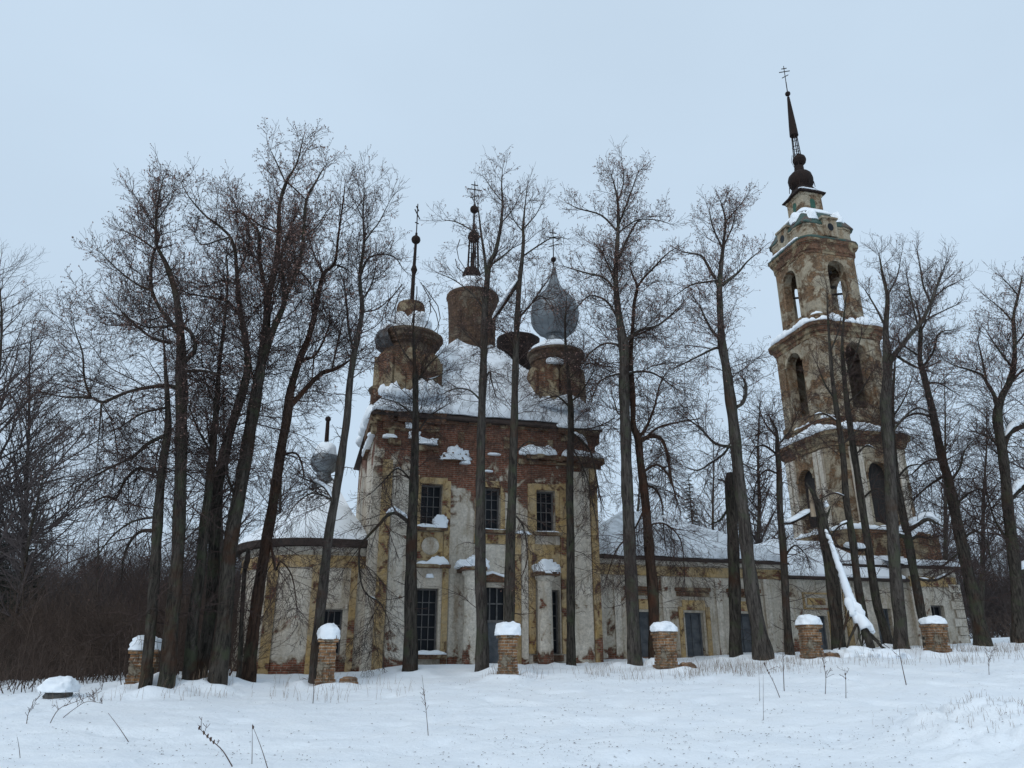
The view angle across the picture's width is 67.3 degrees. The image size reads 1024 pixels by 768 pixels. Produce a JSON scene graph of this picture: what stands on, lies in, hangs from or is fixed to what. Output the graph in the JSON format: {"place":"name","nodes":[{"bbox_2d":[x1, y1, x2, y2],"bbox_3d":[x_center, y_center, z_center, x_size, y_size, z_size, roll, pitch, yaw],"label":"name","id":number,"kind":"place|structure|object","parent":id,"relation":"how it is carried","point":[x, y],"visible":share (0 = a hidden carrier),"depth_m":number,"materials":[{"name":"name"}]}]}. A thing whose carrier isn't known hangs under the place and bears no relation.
{"place":"outdoors","nodes":[
{"label":"outdoors","id":0,"kind":"place"},
{"bbox_2d":[0,637,1023,767],"bbox_3d":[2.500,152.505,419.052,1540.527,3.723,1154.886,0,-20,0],"label":"snowy ground","id":1,"kind":"structure","parent":0,"point":[862,713],"depth_m":17.71,"materials":[{"name":"white snow"}]},
{"bbox_2d":[0,481,18,639],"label":"tree","id":2,"kind":"object","parent":1,"relation":"on","point":[3,583],"visible":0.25,"depth_m":49.24,"materials":[{"name":"brown plant"}]},
{"bbox_2d":[0,525,51,671],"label":"tree","id":3,"kind":"object","parent":1,"relation":"on","point":[34,586],"visible":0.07,"depth_m":53.34,"materials":[{"name":"brown plant"}]},
{"bbox_2d":[25,692,41,723],"bbox_3d":[-10.804,7.316,17.348,0.277,0.741,0.204,0,-20,0],"label":"dry weed","id":4,"kind":"object","parent":1,"relation":"on","point":[32,706],"visible":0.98,"depth_m":17.36,"materials":[{"name":"brown plant"}]},
{"bbox_2d":[0,427,68,678],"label":"bare tree","id":5,"kind":"object","parent":1,"relation":"on","point":[24,556],"visible":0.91,"depth_m":35.41,"materials":[{"name":"brown plant"}]},
{"bbox_2d":[0,302,99,677],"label":"bare tree","id":6,"kind":"object","parent":1,"relation":"on","point":[24,475],"visible":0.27,"depth_m":48.09,"materials":[{"name":"brown plant"}]},
{"bbox_2d":[36,676,80,698],"bbox_3d":[-12.394,8.349,20.997,0.985,0.713,0.805,-4,-20,11],"label":"boulder","id":7,"kind":"object","parent":1,"relation":"on","point":[58,687],"visible":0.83,"depth_m":20.77,"materials":[{"name":"stone"}]},
{"bbox_2d":[0,242,134,570],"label":"bare tree","id":8,"kind":"object","parent":1,"relation":"on","point":[10,485],"visible":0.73,"depth_m":45.60,"materials":[{"name":"brown plant"}]},
{"bbox_2d":[50,687,100,722],"bbox_3d":[-9.909,7.263,17.435,1.148,0.885,0.242,0,-20,0],"label":"dry weed","id":9,"kind":"object","parent":1,"relation":"on","point":[73,702],"visible":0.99,"depth_m":17.44,"materials":[{"name":"brown plant"}]},
{"bbox_2d":[0,608,162,693],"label":"front brush","id":10,"kind":"object","parent":1,"relation":"on","point":[6,675],"visible":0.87,"depth_m":24.80,"materials":[{"name":"brown plant"}]},
{"bbox_2d":[63,692,102,717],"bbox_3d":[-9.925,7.459,17.877,0.981,0.658,0.483,0,-20,0],"label":"dry weed","id":11,"kind":"object","parent":1,"relation":"on","point":[87,701],"visible":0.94,"depth_m":17.84,"materials":[{"name":"brown plant"}]},
{"bbox_2d":[0,645,180,688],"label":"brush","id":12,"kind":"object","parent":1,"relation":"on","point":[94,672],"visible":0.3,"depth_m":27.27,"materials":[{"name":"brown plant"}]},
{"bbox_2d":[62,525,135,625],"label":"bare tree","id":13,"kind":"object","parent":1,"relation":"on","point":[97,569],"visible":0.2,"depth_m":60.43,"materials":[{"name":"brown plant"}]},
{"bbox_2d":[0,532,241,678],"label":"wood","id":14,"kind":"object","parent":1,"relation":"on","point":[73,579],"visible":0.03,"depth_m":60.20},
{"bbox_2d":[24,306,256,688],"bbox_3d":[-11.022,3.051,23.353,6.420,12.353,4.771,0,-20,0],"label":"lime tree","id":15,"kind":"object","parent":1,"relation":"on","point":[156,531],"visible":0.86,"depth_m":23.25,"materials":[{"name":"brown plant"}]},
{"bbox_2d":[0,143,282,688],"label":"lime tree","id":16,"kind":"object","parent":1,"relation":"on","point":[168,658],"visible":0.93,"depth_m":25.04,"materials":[{"name":"brown plant"}]},
{"bbox_2d":[124,635,161,683],"bbox_3d":[-10.852,8.380,22.675,1.030,1.864,0.975,5,-21,-14],"label":"brick post","id":17,"kind":"object","parent":1,"relation":"on","point":[135,649],"visible":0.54,"depth_m":22.39,"materials":[{"name":"brown brick"}]},
{"bbox_2d":[0,544,305,684],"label":"brush","id":18,"kind":"object","parent":1,"relation":"on","point":[84,621],"visible":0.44,"depth_m":30.14,"materials":[{"name":"brown plant"}]},
{"bbox_2d":[147,396,240,659],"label":"bare tree","id":19,"kind":"object","parent":1,"relation":"on","point":[191,560],"visible":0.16,"depth_m":51.65,"materials":[{"name":"brown plant"}]},
{"bbox_2d":[198,717,231,766],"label":"dry weed","id":20,"kind":"object","parent":1,"relation":"on","point":[207,736],"visible":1,"depth_m":12.45,"materials":[{"name":"brown plant"}]},
{"bbox_2d":[126,234,305,679],"bbox_3d":[-9.616,1.798,24.986,5.449,15.520,4.867,12,-23,-30],"label":"lime tree","id":21,"kind":"object","parent":1,"relation":"on","point":[189,672],"visible":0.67,"depth_m":24.45,"materials":[{"name":"brown plant"}]},
{"bbox_2d":[185,359,264,579],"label":"bare tree","id":22,"kind":"object","parent":1,"relation":"on","point":[244,531],"visible":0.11,"depth_m":54.92,"materials":[{"name":"brown plant"}]},
{"bbox_2d":[131,153,326,679],"bbox_3d":[-9.779,0.545,26.494,7.121,18.958,5.609,0,-20,0],"label":"lime tree","id":23,"kind":"object","parent":1,"relation":"on","point":[205,643],"visible":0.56,"depth_m":26.29,"materials":[{"name":"brown plant"}]},
{"bbox_2d":[236,549,249,678],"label":"dead tree","id":24,"kind":"object","parent":1,"relation":"on","point":[240,654],"visible":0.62,"depth_m":25.42,"materials":[{"name":"brown plant"}]},
{"bbox_2d":[252,724,267,767],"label":"dry weed","id":25,"kind":"object","parent":1,"relation":"on","point":[260,745],"visible":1,"depth_m":12.35,"materials":[{"name":"brown plant"}]},
{"bbox_2d":[165,117,358,684],"bbox_3d":[-8.570,-0.731,26.689,6.414,21.466,5.672,-15,-25,36],"label":"lime tree","id":26,"kind":"object","parent":1,"relation":"on","point":[279,262],"visible":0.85,"depth_m":26.79,"materials":[{"name":"brown plant"}]},
{"bbox_2d":[241,388,305,538],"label":"bare tree","id":27,"kind":"object","parent":1,"relation":"on","point":[281,496],"visible":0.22,"depth_m":59.10,"materials":[{"name":"brown plant"}]},
{"bbox_2d":[304,664,314,701],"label":"dry weed","id":28,"kind":"object","parent":1,"relation":"on","point":[313,684],"visible":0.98,"depth_m":20.89,"materials":[{"name":"brown plant"}]},
{"bbox_2d":[215,160,405,681],"bbox_3d":[-6.840,0.382,27.788,4.660,20.339,5.053,-6,-21,15],"label":"lime tree","id":29,"kind":"object","parent":1,"relation":"on","point":[249,671],"visible":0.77,"depth_m":26.90,"materials":[{"name":"brown plant"}]},
{"bbox_2d":[314,623,357,685],"bbox_3d":[-5.474,8.641,24.085,1.392,2.219,0.750,5,-21,-14],"label":"brick post","id":30,"kind":"object","parent":1,"relation":"on","point":[328,636],"visible":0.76,"depth_m":23.85,"materials":[{"name":"brown brick"}]},
{"bbox_2d":[246,144,427,683],"bbox_3d":[-6.080,0.404,27.497,5.410,19.995,4.228,-8,-21,21],"label":"lime tree","id":31,"kind":"object","parent":1,"relation":"on","point":[333,498],"visible":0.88,"depth_m":27.77,"materials":[{"name":"brown plant"}]},
{"bbox_2d":[311,283,472,676],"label":"lime tree","id":32,"kind":"object","parent":1,"relation":"on","point":[410,649],"visible":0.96,"depth_m":29.77,"materials":[{"name":"brown plant"}]},
{"bbox_2d":[421,678,428,735],"bbox_3d":[-1.826,6.721,16.047,0.238,1.213,0.441,0,-20,0],"label":"dry weed","id":33,"kind":"object","parent":1,"relation":"on","point":[425,705],"visible":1,"depth_m":16.00,"materials":[{"name":"brown plant"}]},
{"bbox_2d":[415,146,533,671],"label":"lime tree","id":34,"kind":"object","parent":1,"relation":"on","point":[482,640],"visible":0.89,"depth_m":31.85,"materials":[{"name":"brown plant"}]},
{"bbox_2d":[494,621,520,674],"bbox_3d":[-0.141,8.964,25.483,0.957,2.132,0.881,5,-21,-14],"label":"brick post","id":35,"kind":"object","parent":1,"relation":"on","point":[507,634],"visible":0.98,"depth_m":25.36,"materials":[{"name":"brown brick"}]},
{"bbox_2d":[0,494,1023,669],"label":"distant forest","id":36,"kind":"object","parent":1,"relation":"on","point":[991,594],"visible":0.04,"depth_m":77.29,"materials":[{"name":"plant"}]},
{"bbox_2d":[473,165,595,621],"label":"lime tree","id":37,"kind":"object","parent":1,"relation":"on","point":[510,565],"visible":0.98,"depth_m":30.52,"materials":[{"name":"brown plant"}]},
{"bbox_2d":[52,636,1023,703],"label":"dry grass","id":38,"kind":"structure","parent":1,"relation":"on","point":[799,665],"depth_m":26.20,"materials":[{"name":"beige plant"}]},
{"bbox_2d":[518,273,621,665],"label":"lime tree","id":39,"kind":"object","parent":1,"relation":"on","point":[572,442],"visible":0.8,"depth_m":32.99,"materials":[{"name":"brown plant"}]},
{"bbox_2d":[231,181,970,673],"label":"church","id":40,"kind":"structure","parent":1,"relation":"on","point":[447,631],"depth_m":34.78,"materials":[{"name":"paint"}]},
{"bbox_2d":[324,610,342,654],"bbox_3d":[-7.627,10.400,32.228,0.900,1.800,0.110,5,-21,-14],"label":"window","id":41,"kind":"structure","parent":40,"relation":"in","point":[336,618],"depth_m":32.43,"materials":[{"name":"black glass"}]},
{"bbox_2d":[417,588,437,650],"bbox_3d":[-3.650,9.940,32.251,0.970,2.620,0.110,5,-21,-14],"label":"window","id":42,"kind":"structure","parent":40,"relation":"in","point":[426,619],"depth_m":32.30,"materials":[{"name":"black glass"}]},
{"bbox_2d":[420,485,441,523],"bbox_3d":[-3.615,5.423,33.905,0.950,1.900,0.110,5,-21,-14],"label":"window","id":43,"kind":"structure","parent":40,"relation":"in","point":[433,501],"depth_m":33.98,"materials":[{"name":"black glass"}]},
{"bbox_2d":[485,489,498,528],"bbox_3d":[-1.062,5.657,34.548,0.930,1.900,0.110,5,-21,-14],"label":"window","id":44,"kind":"structure","parent":40,"relation":"in","point":[491,501],"depth_m":34.60,"materials":[{"name":"black glass"}]},
{"bbox_2d":[487,588,503,662],"bbox_3d":[-0.973,10.428,32.744,1.270,3.400,0.140,5,-21,-14],"label":"door","id":45,"kind":"structure","parent":40,"relation":"in","point":[495,603],"depth_m":32.99,"materials":[{"name":"black wood"}]},
{"bbox_2d":[536,492,552,530],"bbox_3d":[1.432,5.886,35.175,0.900,1.900,0.110,5,-21,-14],"label":"window","id":46,"kind":"structure","parent":40,"relation":"in","point":[541,514],"depth_m":35.22,"materials":[{"name":"black glass"}]},
{"bbox_2d":[552,590,558,653],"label":"window","id":47,"kind":"structure","parent":40,"relation":"in","point":[554,592],"depth_m":33.67,"materials":[{"name":"black glass"}]},
{"bbox_2d":[639,612,648,656],"bbox_3d":[5.940,11.539,35.461,0.950,1.970,0.110,5,-21,-14],"label":"window","id":48,"kind":"structure","parent":40,"relation":"in","point":[643,616],"depth_m":35.57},
{"bbox_2d":[685,613,703,656],"bbox_3d":[8.462,11.770,36.095,0.950,1.970,0.110,5,-21,-14],"label":"window","id":49,"kind":"structure","parent":40,"relation":"in","point":[693,629],"depth_m":36.13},
{"bbox_2d":[741,614,751,652],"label":"window","id":50,"kind":"structure","parent":40,"relation":"in","point":[745,623],"depth_m":36.82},
{"bbox_2d":[817,616,827,649],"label":"window","id":51,"kind":"structure","parent":40,"relation":"in","point":[824,639],"depth_m":37.38,"materials":[{"name":"grey"}]},
{"bbox_2d":[768,66,925,580],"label":"bell tower","id":52,"kind":"structure","parent":40,"relation":"on","point":[810,233],"depth_m":47.35,"materials":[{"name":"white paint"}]},
{"bbox_2d":[877,609,890,644],"bbox_3d":[18.440,12.288,38.292,0.900,2.100,0.110,5,-21,-14],"label":"window","id":53,"kind":"structure","parent":40,"relation":"in","point":[885,610],"depth_m":38.51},
{"bbox_2d":[931,606,941,616],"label":"window","id":54,"kind":"structure","parent":40,"relation":"in","point":[936,610],"depth_m":39.30,"materials":[{"name":"black glass"}]},
{"bbox_2d":[533,137,720,665],"bbox_3d":[5.062,-0.475,32.905,8.279,24.347,5.008,0,-20,0],"label":"lime tree","id":55,"kind":"object","parent":1,"relation":"on","point":[634,652],"visible":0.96,"depth_m":33.42,"materials":[{"name":"grey plant"}]},
{"bbox_2d":[612,440,658,515],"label":"bare tree","id":56,"kind":"object","parent":1,"relation":"on","point":[638,502],"visible":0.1,"depth_m":56.65,"materials":[{"name":"brown plant"}]},
{"bbox_2d":[571,233,730,658],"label":"lime tree","id":57,"kind":"object","parent":1,"relation":"on","point":[649,547],"visible":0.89,"depth_m":31.45,"materials":[{"name":"brown plant"}]},
{"bbox_2d":[650,621,696,668],"bbox_3d":[5.666,9.364,26.980,1.531,2.006,0.937,5,-21,-14],"label":"brick post","id":58,"kind":"object","parent":1,"relation":"on","point":[664,633],"visible":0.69,"depth_m":26.77,"materials":[{"name":"brown brick"}]},
{"bbox_2d":[682,475,700,525],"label":"spruce tree","id":59,"kind":"object","parent":1,"relation":"on","point":[689,487],"visible":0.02,"depth_m":60.35,"materials":[{"name":"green plant"}]},
{"bbox_2d":[671,417,727,531],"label":"bare tree","id":60,"kind":"object","parent":1,"relation":"on","point":[713,509],"visible":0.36,"depth_m":58.80,"materials":[{"name":"brown plant"}]},
{"bbox_2d":[639,180,790,660],"bbox_3d":[8.855,0.481,33.321,7.241,22.437,5.093,0,-20,0],"label":"lime tree","id":61,"kind":"object","parent":1,"relation":"on","point":[761,644],"visible":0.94,"depth_m":33.38,"materials":[{"name":"grey plant"}]},
{"bbox_2d":[700,470,767,657],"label":"dead tree","id":62,"kind":"object","parent":1,"relation":"on","point":[735,614],"visible":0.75,"depth_m":32.08,"materials":[{"name":"brown plant"}]},
{"bbox_2d":[730,388,792,543],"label":"bare tree","id":63,"kind":"object","parent":1,"relation":"on","point":[756,538],"visible":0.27,"depth_m":50.13,"materials":[{"name":"brown plant"}]},
{"bbox_2d":[763,662,779,697],"bbox_3d":[6.955,7.897,20.463,0.387,0.936,0.178,0,-20,0],"label":"dry weed","id":64,"kind":"object","parent":1,"relation":"on","point":[772,677],"visible":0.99,"depth_m":20.56,"materials":[{"name":"brown plant"}]},
{"bbox_2d":[706,382,845,654],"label":"lime tree","id":65,"kind":"object","parent":1,"relation":"on","point":[784,562],"visible":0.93,"depth_m":32.61,"materials":[{"name":"brown plant"}]},
{"bbox_2d":[776,606,788,690],"bbox_3d":[7.652,7.438,21.664,0.249,2.344,0.505,8,-21,-20],"label":"dry weed","id":66,"kind":"object","parent":1,"relation":"on","point":[783,644],"visible":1,"depth_m":21.69,"materials":[{"name":"brown plant"}]},
{"bbox_2d":[795,614,840,658],"bbox_3d":[11.346,9.574,28.541,1.529,1.973,0.936,5,-21,-14],"label":"brick post","id":67,"kind":"object","parent":1,"relation":"on","point":[808,626],"visible":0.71,"depth_m":28.33,"materials":[{"name":"brown brick"}]},
{"bbox_2d":[801,480,846,649],"bbox_3d":[13.116,7.569,31.385,1.620,7.486,1.230,-8,-22,22],"label":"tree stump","id":68,"kind":"object","parent":1,"relation":"on","point":[834,604],"visible":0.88,"depth_m":31.37,"materials":[{"name":"brown wood"}]},
{"bbox_2d":[824,529,911,658],"bbox_3d":[13.705,8.418,30.441,3.139,5.610,1.679,0,-20,0],"label":"broken bough","id":69,"kind":"object","parent":68,"relation":"attached to","point":[860,620],"visible":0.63,"depth_m":29.96,"materials":[{"name":"white plant"}]},
{"bbox_2d":[820,651,832,693],"bbox_3d":[8.633,7.961,21.192,0.262,1.182,0.486,6,-21,-16],"label":"dry weed","id":70,"kind":"object","parent":1,"relation":"on","point":[827,670],"visible":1,"depth_m":21.19,"materials":[{"name":"brown plant"}]},
{"bbox_2d":[784,263,886,643],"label":"lime tree","id":71,"kind":"object","parent":1,"relation":"on","point":[858,589],"visible":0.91,"depth_m":34.27,"materials":[{"name":"brown plant"}]},
{"bbox_2d":[810,274,910,643],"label":"lime tree","id":72,"kind":"object","parent":1,"relation":"on","point":[867,547],"visible":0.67,"depth_m":34.62,"materials":[{"name":"brown plant"}]},
{"bbox_2d":[892,637,906,684],"bbox_3d":[11.210,8.052,22.290,0.373,1.356,0.109,5,-21,-13],"label":"dry weed","id":73,"kind":"object","parent":1,"relation":"on","point":[901,662],"visible":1,"depth_m":22.25,"materials":[{"name":"brown plant"}]},
{"bbox_2d":[844,324,974,647],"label":"lime tree","id":74,"kind":"object","parent":1,"relation":"on","point":[907,534],"visible":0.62,"depth_m":34.64,"materials":[{"name":"brown plant"}]},
{"bbox_2d":[848,230,982,649],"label":"lime tree","id":75,"kind":"object","parent":1,"relation":"on","point":[887,430],"visible":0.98,"depth_m":34.98,"materials":[{"name":"grey plant"}]},
{"bbox_2d":[918,615,951,652],"bbox_3d":[16.465,9.915,29.880,0.964,1.782,0.874,5,-21,-14],"label":"brick post","id":76,"kind":"object","parent":1,"relation":"on","point":[934,632],"visible":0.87,"depth_m":29.73,"materials":[{"name":"brown brick"}]},
{"bbox_2d":[865,274,1023,646],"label":"lime tree","id":77,"kind":"object","parent":1,"relation":"on","point":[981,635],"visible":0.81,"depth_m":35.63,"materials":[{"name":"brown plant"}]},
{"bbox_2d":[910,367,985,561],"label":"bare tree","id":78,"kind":"object","parent":1,"relation":"on","point":[942,494],"visible":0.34,"depth_m":62.65,"materials":[{"name":"brown plant"}]},
{"bbox_2d":[892,690,1023,731],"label":"bank grass","id":79,"kind":"structure","parent":1,"relation":"on","point":[981,710],"depth_m":14.43,"materials":[{"name":"brown plant"}]},
{"bbox_2d":[917,256,1023,642],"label":"lime tree","id":80,"kind":"object","parent":1,"relation":"on","point":[1016,571],"visible":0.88,"depth_m":36.82,"materials":[{"name":"brown plant"}]},
{"bbox_2d":[939,391,1020,614],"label":"bare tree","id":81,"kind":"object","parent":1,"relation":"on","point":[982,593],"visible":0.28,"depth_m":64.39,"materials":[{"name":"brown plant"}]},
{"bbox_2d":[964,599,1010,638],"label":"brush","id":82,"kind":"object","parent":1,"relation":"on","point":[1004,626],"visible":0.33,"depth_m":52.92,"materials":[{"name":"brown plant"}]},
{"bbox_2d":[983,643,996,665],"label":"dry weed","id":83,"kind":"object","parent":1,"relation":"on","point":[990,652],"visible":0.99,"depth_m":24.42,"materials":[{"name":"brown plant"}]},
{"bbox_2d":[967,345,1023,560],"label":"bare tree","id":84,"kind":"object","parent":1,"relation":"on","point":[1021,539],"visible":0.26,"depth_m":61.68,"materials":[{"name":"brown plant"}]},
{"bbox_2d":[0,0,1023,638],"label":"sky","id":85,"kind":"structure","parent":0,"point":[909,114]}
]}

